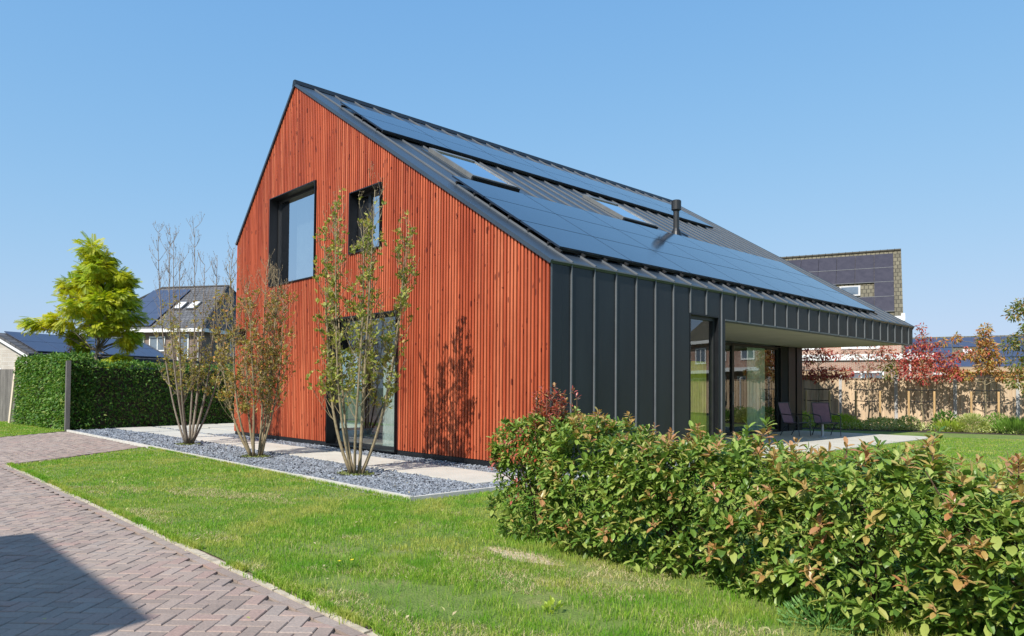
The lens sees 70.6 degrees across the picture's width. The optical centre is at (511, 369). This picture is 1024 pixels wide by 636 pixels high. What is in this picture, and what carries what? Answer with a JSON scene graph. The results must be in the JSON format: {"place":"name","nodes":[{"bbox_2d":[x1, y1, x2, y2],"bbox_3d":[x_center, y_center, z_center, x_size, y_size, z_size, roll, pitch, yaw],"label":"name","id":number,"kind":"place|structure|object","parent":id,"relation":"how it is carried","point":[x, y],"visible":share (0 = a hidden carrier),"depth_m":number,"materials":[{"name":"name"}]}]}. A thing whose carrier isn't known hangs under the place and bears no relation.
{"place":"outdoors","nodes":[
{"label":"outdoors","id":0,"kind":"place"},
{"bbox_2d":[0,421,60,436],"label":"lawn","id":1,"kind":"structure","parent":0,"point":[21,429],"depth_m":21.90,"materials":[{"name":"plant"}]},
{"bbox_2d":[0,369,15,421],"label":"wooden gate","id":2,"kind":"structure","parent":1,"relation":"on","point":[6,377],"depth_m":27.64,"materials":[{"name":"grey wood"}]},
{"bbox_2d":[8,363,15,422],"bbox_3d":[-18.204,0.807,26.345,0.210,2.280,1.110,2,-2,-43],"label":"leaning plank","id":3,"kind":"object","parent":1,"relation":"on","point":[11,404],"visible":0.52,"depth_m":26.13,"materials":[{"name":"white wood"}]},
{"bbox_2d":[64,360,70,431],"bbox_3d":[-13.731,0.816,22.328,0.120,2.220,0.130,2,-2,-43],"label":"wooden post","id":4,"kind":"object","parent":1,"relation":"on","point":[67,396],"visible":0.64,"depth_m":22.28,"materials":[{"name":"grey wood"}]},
{"bbox_2d":[0,431,381,635],"bbox_3d":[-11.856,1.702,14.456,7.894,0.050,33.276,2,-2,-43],"label":"road","id":5,"kind":"structure","parent":0,"point":[69,568],"depth_m":5.18,"materials":[{"name":"brick"}]},
{"bbox_2d":[2,447,145,464],"bbox_3d":[-8.659,1.728,14.669,0.075,0.037,4.042,0,-1,7],"label":"driveway border","id":6,"kind":"object","parent":5,"relation":"on","point":[70,456],"visible":0.46,"depth_m":14.35,"materials":[{"name":"concrete"}]},
{"bbox_2d":[0,465,367,635],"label":"road border","id":7,"kind":"object","parent":5,"relation":"on","point":[341,629],"visible":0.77,"depth_m":5.52,"materials":[{"name":"concrete"}]},
{"bbox_2d":[113,423,520,483],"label":"path","id":8,"kind":"structure","parent":0,"point":[458,474],"depth_m":14.50,"materials":[{"name":"concrete"}]},
{"bbox_2d":[6,388,1001,623],"bbox_3d":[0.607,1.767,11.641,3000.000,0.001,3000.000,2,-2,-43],"label":"ground","id":9,"kind":"structure","parent":0,"point":[350,417],"depth_m":44.07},
{"bbox_2d":[11,351,96,429],"bbox_3d":[-15.624,0.688,24.464,5.807,2.650,1.142,-1,-2,42],"label":"leafy hedge","id":10,"kind":"object","parent":9,"relation":"on","point":[36,390],"visible":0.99,"depth_m":23.70,"materials":[{"name":"plant"}]},
{"bbox_2d":[14,231,152,368],"bbox_3d":[-14.600,-1.370,25.087,3.595,6.630,3.186,0,-1,6],"label":"feathery leaved tree","id":11,"kind":"object","parent":9,"relation":"on","point":[98,287],"visible":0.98,"depth_m":24.73,"materials":[{"name":"green plant"}]},
{"bbox_2d":[0,331,172,402],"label":"garage","id":12,"kind":"structure","parent":9,"relation":"on","point":[13,345],"depth_m":29.96,"materials":[{"name":"blue brick"}]},
{"bbox_2d":[55,357,234,429],"bbox_3d":[-11.130,0.899,27.113,1.197,2.448,10.924,-1,-2,32],"label":"leafy hedge","id":13,"kind":"object","parent":9,"relation":"on","point":[134,397],"visible":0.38,"depth_m":24.21,"materials":[{"name":"plant"}]},
{"bbox_2d":[76,285,235,368],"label":"brick house","id":14,"kind":"structure","parent":9,"relation":"on","point":[150,306],"depth_m":49.91,"materials":[{"name":"grey tile"}]},
{"bbox_2d":[149,336,164,350],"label":"window","id":15,"kind":"structure","parent":14,"relation":"in","point":[153,342],"depth_m":48.83,"materials":[{"name":"grey glass"}]},
{"bbox_2d":[177,334,188,360],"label":"window","id":16,"kind":"structure","parent":14,"relation":"in","point":[187,335],"depth_m":48.32,"materials":[{"name":"grey glass"}]},
{"bbox_2d":[230,340,235,356],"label":"window","id":17,"kind":"structure","parent":14,"relation":"in","point":[234,340],"depth_m":51.25,"materials":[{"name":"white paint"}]},
{"bbox_2d":[131,357,232,371],"bbox_3d":[-12.403,0.832,29.876,0.120,2.500,6.500,-1,-2,37],"label":"slatted fence","id":18,"kind":"object","parent":9,"relation":"on","point":[161,361],"visible":0.08,"depth_m":28.07,"materials":[{"name":"grey wood"}]},
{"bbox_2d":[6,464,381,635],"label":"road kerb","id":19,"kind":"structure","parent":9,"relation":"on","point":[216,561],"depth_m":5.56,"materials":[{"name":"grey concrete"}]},
{"bbox_2d":[213,356,234,365],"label":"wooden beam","id":20,"kind":"structure","parent":9,"relation":"on","point":[231,358],"depth_m":32.63,"materials":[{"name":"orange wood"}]},
{"bbox_2d":[231,80,914,471],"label":"modern house","id":21,"kind":"structure","parent":9,"relation":"on","point":[613,300],"depth_m":15.33,"materials":[{"name":"red wood"}]},
{"bbox_2d":[268,180,316,286],"bbox_3d":[-5.529,-3.412,18.530,0.335,2.360,2.500,2,-2,-43],"label":"window","id":22,"kind":"structure","parent":21,"relation":"in","point":[292,213],"depth_m":18.86,"materials":[{"name":"blue glass"}]},
{"bbox_2d":[326,310,397,452],"bbox_3d":[-3.250,0.255,15.984,0.335,2.930,2.830,2,-2,-43],"label":"glazed door","id":23,"kind":"structure","parent":21,"relation":"in","point":[331,437],"depth_m":16.75,"materials":[{"name":"black metal"}]},
{"bbox_2d":[348,182,382,254],"bbox_3d":[-3.138,-3.310,15.986,0.335,1.400,1.280,2,-2,-43],"label":"window","id":24,"kind":"structure","parent":21,"relation":"in","point":[367,193],"depth_m":16.32,"materials":[{"name":"black metal"}]},
{"bbox_2d":[383,320,394,446],"bbox_3d":[-2.415,0.292,16.000,0.044,2.890,1.550,2,-2,-43],"label":"curtain","id":25,"kind":"object","parent":21,"relation":"hanging from","point":[388,428],"visible":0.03,"depth_m":16.38,"materials":[{"name":"white fabric"}]},
{"bbox_2d":[691,361,705,436],"bbox_3d":[3.763,0.787,14.991,0.900,1.940,0.074,2,-2,-43],"label":"curtain","id":26,"kind":"object","parent":21,"relation":"hanging from","point":[698,391],"visible":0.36,"depth_m":15.08,"materials":[{"name":"beige fabric"}]},
{"bbox_2d":[689,313,718,439],"bbox_3d":[3.895,0.314,14.867,1.080,2.880,0.170,2,-2,-43],"label":"window","id":27,"kind":"structure","parent":21,"relation":"in","point":[714,321],"depth_m":15.19,"materials":[{"name":"black metal"}]},
{"bbox_2d":[725,342,781,435],"bbox_3d":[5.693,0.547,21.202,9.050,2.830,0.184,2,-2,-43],"label":"sliding door","id":28,"kind":"structure","parent":21,"relation":"in","point":[731,345],"depth_m":22.83,"materials":[{"name":"black metal"}]},
{"bbox_2d":[747,347,764,430],"bbox_3d":[8.006,0.645,23.740,1.100,2.740,0.074,2,-2,-43],"label":"curtain","id":29,"kind":"object","parent":21,"relation":"hanging from","point":[755,384],"visible":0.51,"depth_m":23.73,"materials":[{"name":"white fabric"}]},
{"bbox_2d":[802,370,850,377],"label":"garden shed","id":30,"kind":"structure","parent":9,"relation":"on","point":[828,374],"depth_m":32.94,"materials":[{"name":"grey wood"}]},
{"bbox_2d":[725,430,934,456],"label":"terrace","id":31,"kind":"structure","parent":9,"relation":"on","point":[835,439],"depth_m":20.73,"materials":[{"name":"concrete"}]},
{"bbox_2d":[777,402,810,436],"bbox_3d":[8.609,1.500,22.057,0.648,1.023,0.778,1,-2,-35],"label":"patio chair","id":32,"kind":"object","parent":31,"relation":"on","point":[786,413],"visible":0.99,"depth_m":22.21,"materials":[{"name":"fabric"}]},
{"bbox_2d":[816,423,828,436],"bbox_3d":[9.202,1.783,21.408,0.380,0.419,0.380,2,-2,-43],"label":"side table","id":33,"kind":"object","parent":31,"relation":"on","point":[822,429],"visible":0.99,"depth_m":21.38,"materials":[{"name":"grey plastic"}]},
{"bbox_2d":[811,402,840,436],"bbox_3d":[9.628,1.511,22.177,0.648,1.023,0.778,0,-1,-1],"label":"patio chair","id":34,"kind":"object","parent":31,"relation":"on","point":[821,411],"visible":0.87,"depth_m":22.44,"materials":[{"name":"fabric"}]},
{"bbox_2d":[781,248,934,377],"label":"terraced house","id":35,"kind":"structure","parent":9,"relation":"on","point":[874,277],"depth_m":47.03,"materials":[{"name":"tile"}]},
{"bbox_2d":[841,346,879,348],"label":"window","id":36,"kind":"structure","parent":35,"relation":"in","point":[864,347],"depth_m":45.83,"materials":[{"name":"white paint"}]},
{"bbox_2d":[849,371,883,377],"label":"window","id":37,"kind":"structure","parent":35,"relation":"in","point":[865,372],"depth_m":42.99,"materials":[{"name":"white paint"}]},
{"bbox_2d":[802,375,1023,428],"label":"wooden fence","id":38,"kind":"object","parent":9,"relation":"on","point":[953,397],"visible":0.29,"depth_m":28.32,"materials":[{"name":"wood"}]},
{"bbox_2d":[901,335,1023,377],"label":"row house","id":39,"kind":"structure","parent":9,"relation":"on","point":[952,347],"depth_m":60.29,"materials":[{"name":"blue brick"}]},
{"bbox_2d":[944,366,1023,377],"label":"garden shed","id":40,"kind":"structure","parent":9,"relation":"on","point":[1002,368],"depth_m":29.68,"materials":[{"name":"brown wood"}]},
{"bbox_2d":[0,0,1023,387],"label":"sky","id":41,"kind":"structure","parent":0,"point":[790,127],"materials":[{"name":"blue"}]},
{"bbox_2d":[0,421,1023,635],"bbox_3d":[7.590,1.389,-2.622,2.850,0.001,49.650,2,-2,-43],"label":"front lawn","id":42,"kind":"structure","parent":0,"point":[414,597],"depth_m":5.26,"materials":[{"name":"plant"}]},
{"bbox_2d":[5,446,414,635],"bbox_3d":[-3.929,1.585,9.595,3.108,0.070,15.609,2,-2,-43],"label":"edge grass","id":43,"kind":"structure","parent":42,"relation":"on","point":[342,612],"depth_m":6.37,"materials":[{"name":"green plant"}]},
{"bbox_2d":[333,553,359,569],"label":"dandelion","id":44,"kind":"object","parent":42,"relation":"on","point":[343,562],"visible":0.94,"depth_m":5.54,"materials":[{"name":"green plant"}]},
{"bbox_2d":[13,439,805,628],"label":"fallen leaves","id":45,"kind":"object","parent":42,"relation":"on","point":[315,542],"visible":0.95,"depth_m":6.94,"materials":[{"name":"plant"}]},
{"bbox_2d":[490,547,561,565],"bbox_3d":[0.083,1.553,6.001,0.286,0.001,0.887,2,-2,-43],"label":"bare soil patch","id":46,"kind":"object","parent":42,"relation":"on","point":[532,555],"visible":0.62,"depth_m":6.01,"materials":[{"name":"beige soil"}]},
{"bbox_2d":[483,382,601,542],"bbox_3d":[0.268,0.870,6.984,1.159,1.503,1.112,2,-2,-43],"label":"photinia shrub","id":47,"kind":"object","parent":42,"relation":"on","point":[538,423],"visible":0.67,"depth_m":6.72,"materials":[{"name":"green plant"}]},
{"bbox_2d":[542,595,563,613],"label":"leafy weed","id":48,"kind":"object","parent":42,"relation":"on","point":[550,603],"visible":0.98,"depth_m":4.50,"materials":[{"name":"green plant"}]},
{"bbox_2d":[535,406,1023,635],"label":"photinia hedge","id":49,"kind":"object","parent":42,"relation":"on","point":[891,471],"visible":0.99,"depth_m":4.61,"materials":[{"name":"green plant"}]},
{"bbox_2d":[776,591,877,635],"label":"feathery weed","id":50,"kind":"object","parent":42,"relation":"on","point":[840,623],"visible":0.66,"depth_m":4.25,"materials":[{"name":"green plant"}]},
{"bbox_2d":[412,428,1023,625],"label":"side lawn","id":51,"kind":"structure","parent":0,"point":[989,436],"depth_m":9.83,"materials":[{"name":"plant"}]},
{"bbox_2d":[998,298,1023,397],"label":"garden tree","id":52,"kind":"object","parent":51,"relation":"on","point":[1016,340],"visible":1,"depth_m":23.41,"materials":[{"name":"green plant"}]},
{"bbox_2d":[725,424,1023,434],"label":"planting bed","id":53,"kind":"object","parent":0,"point":[898,430],"visible":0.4,"depth_m":25.85,"materials":[{"name":"soil"}]},
{"bbox_2d":[802,410,816,427],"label":"green shrub","id":54,"kind":"object","parent":53,"relation":"on","point":[807,417],"visible":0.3,"depth_m":27.51,"materials":[{"name":"green plant"}]},
{"bbox_2d":[802,348,854,425],"bbox_3d":[12.024,0.497,28.294,2.577,3.457,0.898,0,-2,27],"label":"staked tree","id":55,"kind":"object","parent":53,"relation":"on","point":[825,375],"visible":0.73,"depth_m":28.20,"materials":[{"name":"red plant"}]},
{"bbox_2d":[828,391,830,426],"bbox_3d":[12.332,1.519,28.055,0.078,1.440,0.079,2,-2,-43],"label":"tree stake","id":56,"kind":"object","parent":53,"relation":"on","point":[829,396],"visible":0.66,"depth_m":28.03,"materials":[{"name":"brown wood"}]},
{"bbox_2d":[820,413,864,429],"bbox_3d":[12.254,1.883,26.861,1.626,0.623,1.603,2,-2,-43],"label":"yellow green shrub","id":57,"kind":"object","parent":53,"relation":"on","point":[843,418],"visible":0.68,"depth_m":26.61,"materials":[{"name":"green plant"}]},
{"bbox_2d":[855,391,856,424],"bbox_3d":[13.327,1.526,28.004,0.078,1.440,0.079,2,-2,-43],"label":"tree stake","id":58,"kind":"object","parent":53,"relation":"on","point":[856,405],"visible":0.79,"depth_m":27.97,"materials":[{"name":"brown wood"}]},
{"bbox_2d":[838,346,897,426],"bbox_3d":[13.758,0.602,27.935,2.107,3.251,0.937,0,-2,21],"label":"staked tree","id":59,"kind":"object","parent":53,"relation":"on","point":[869,367],"visible":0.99,"depth_m":27.89,"materials":[{"name":"red plant"}]},
{"bbox_2d":[853,389,881,401],"bbox_3d":[13.703,0.978,27.822,1.004,0.502,0.066,0,-2,25],"label":"tree tie","id":60,"kind":"object","parent":59,"relation":"attached to","point":[865,389],"visible":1,"depth_m":27.80,"materials":[{"name":"black rubber"}]},
{"bbox_2d":[879,391,880,422],"bbox_3d":[14.089,1.522,27.648,0.078,1.440,0.079,2,-2,-43],"label":"tree stake","id":61,"kind":"object","parent":53,"relation":"on","point":[880,404],"visible":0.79,"depth_m":27.62,"materials":[{"name":"brown wood"}]},
{"bbox_2d":[856,416,909,429],"bbox_3d":[13.574,1.928,26.460,1.805,0.531,1.769,2,-2,-43],"label":"variegated shrub","id":62,"kind":"object","parent":53,"relation":"on","point":[882,420],"visible":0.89,"depth_m":26.15,"materials":[{"name":"green plant"}]},
{"bbox_2d":[893,414,924,430],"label":"variegated shrub","id":63,"kind":"object","parent":53,"relation":"on","point":[910,420],"visible":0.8,"depth_m":25.97,"materials":[{"name":"green plant"}]},
{"bbox_2d":[908,391,909,424],"bbox_3d":[15.004,1.520,27.316,0.078,1.440,0.079,2,-2,-43],"label":"tree stake","id":64,"kind":"object","parent":53,"relation":"on","point":[908,404],"visible":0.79,"depth_m":27.29,"materials":[{"name":"brown wood"}]},
{"bbox_2d":[802,419,1023,433],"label":"ground cover","id":65,"kind":"object","parent":53,"relation":"on","point":[928,424],"visible":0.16,"depth_m":25.76,"materials":[{"name":"green plant"}]},
{"bbox_2d":[875,322,975,426],"bbox_3d":[15.495,0.196,27.209,3.370,4.054,0.937,0,-2,26],"label":"staked tree","id":66,"kind":"object","parent":53,"relation":"on","point":[919,360],"visible":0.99,"depth_m":27.17,"materials":[{"name":"red plant"}]},
{"bbox_2d":[933,391,935,424],"bbox_3d":[15.766,1.517,26.961,0.078,1.440,0.079,2,-2,-43],"label":"tree stake","id":67,"kind":"object","parent":53,"relation":"on","point":[934,402],"visible":0.79,"depth_m":26.94,"materials":[{"name":"brown wood"}]},
{"bbox_2d":[906,389,936,402],"bbox_3d":[15.380,0.973,27.134,1.004,0.502,0.066,0,-2,25],"label":"tree tie","id":68,"kind":"object","parent":67,"relation":"attached to","point":[921,390],"visible":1,"depth_m":27.11,"materials":[{"name":"black rubber"}]},
{"bbox_2d":[929,409,959,431],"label":"green shrub","id":69,"kind":"object","parent":53,"relation":"on","point":[935,419],"visible":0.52,"depth_m":25.72,"materials":[{"name":"green plant"}]},
{"bbox_2d":[931,418,966,431],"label":"strap leaved plant","id":70,"kind":"object","parent":53,"relation":"on","point":[941,423],"visible":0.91,"depth_m":25.17,"materials":[{"name":"green plant"}]},
{"bbox_2d":[970,392,972,428],"bbox_3d":[16.832,1.512,26.469,0.078,1.440,0.079,2,-2,-43],"label":"tree stake","id":71,"kind":"object","parent":53,"relation":"on","point":[971,402],"visible":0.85,"depth_m":26.45,"materials":[{"name":"brown wood"}]},
{"bbox_2d":[971,390,1000,402],"bbox_3d":[17.208,0.965,26.287,1.004,0.502,0.066,0,-2,25],"label":"tree tie","id":72,"kind":"object","parent":71,"relation":"attached to","point":[986,390],"visible":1,"depth_m":26.25,"materials":[{"name":"black rubber"}]},
{"bbox_2d":[950,412,993,432],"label":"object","id":73,"kind":"object","parent":53,"relation":"on","point":[965,418],"visible":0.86,"depth_m":24.88,"materials":[{"name":"green plant"}]},
{"bbox_2d":[938,322,1023,416],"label":"staked tree","id":74,"kind":"object","parent":53,"relation":"on","point":[984,354],"visible":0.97,"depth_m":26.36,"materials":[{"name":"orange plant"}]},
{"bbox_2d":[978,411,1011,432],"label":"green shrub","id":75,"kind":"object","parent":53,"relation":"on","point":[997,416],"visible":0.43,"depth_m":24.95,"materials":[{"name":"green plant"}]},
{"bbox_2d":[997,392,999,415],"bbox_3d":[17.594,1.508,26.113,0.078,1.440,0.079,2,-2,-43],"label":"tree stake","id":76,"kind":"object","parent":53,"relation":"on","point":[998,401],"visible":0.74,"depth_m":26.09,"materials":[{"name":"brown wood"}]},
{"bbox_2d":[990,414,1023,433],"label":"ornamental grass","id":77,"kind":"object","parent":53,"relation":"on","point":[1014,423],"depth_m":24.14,"materials":[{"name":"green plant"}]},
{"bbox_3d":[11.571,1.523,28.411,0.078,1.440,0.079,2,-2,-43],"label":"tree stake","id":78,"kind":"object","parent":53,"relation":"on","visible":0},
{"bbox_2d":[804,388,831,400],"bbox_3d":[11.947,0.976,28.229,1.004,0.502,0.066,0,-2,25],"label":"tree tie","id":79,"kind":"object","parent":78,"relation":"attached to","point":[818,389],"visible":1,"depth_m":28.18,"materials":[{"name":"black rubber"}]},
{"label":"gravel bed","id":80,"kind":"structure","parent":0,"visible":0},
{"bbox_2d":[149,214,240,444],"bbox_3d":[-7.800,-1.002,17.212,2.038,5.614,1.962,0,-1,3],"label":"multi stem shrub","id":81,"kind":"object","parent":80,"relation":"on","point":[191,437],"visible":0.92,"depth_m":17.25,"materials":[{"name":"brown plant"}]},
{"bbox_2d":[206,248,300,457],"bbox_3d":[-5.109,-0.352,14.501,1.692,4.212,1.518,2,-2,-43],"label":"multi stem shrub","id":82,"kind":"object","parent":80,"relation":"on","point":[272,350],"visible":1,"depth_m":14.32,"materials":[{"name":"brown plant"}]},
{"bbox_2d":[240,453,269,457],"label":"moss","id":83,"kind":"object","parent":80,"relation":"on","point":[261,456],"visible":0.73,"depth_m":14.29,"materials":[{"name":"green plant"}]},
{"bbox_2d":[337,470,374,475],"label":"moss","id":84,"kind":"object","parent":80,"relation":"on","point":[356,474],"visible":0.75,"depth_m":11.53,"materials":[{"name":"green plant"}]},
{"bbox_2d":[305,162,420,474],"bbox_3d":[-2.394,-0.816,11.644,1.763,5.027,1.537,0,-1,4],"label":"multi stem shrub","id":85,"kind":"object","parent":80,"relation":"on","point":[361,311],"visible":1,"depth_m":11.60,"materials":[{"name":"green plant"}]},
{"bbox_2d":[67,430,689,503],"bbox_3d":[-4.154,1.853,18.655,9.062,0.100,18.052,2,-2,-43],"label":"gravel edging","id":86,"kind":"object","parent":80,"relation":"on","point":[473,491],"visible":0.38,"depth_m":10.23,"materials":[{"name":"concrete"}]},
{"bbox_2d":[73,421,693,495],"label":"slate chips","id":87,"kind":"object","parent":80,"relation":"on","point":[415,485],"visible":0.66,"depth_m":13.17,"materials":[{"name":"grey gravel"}]}
]}

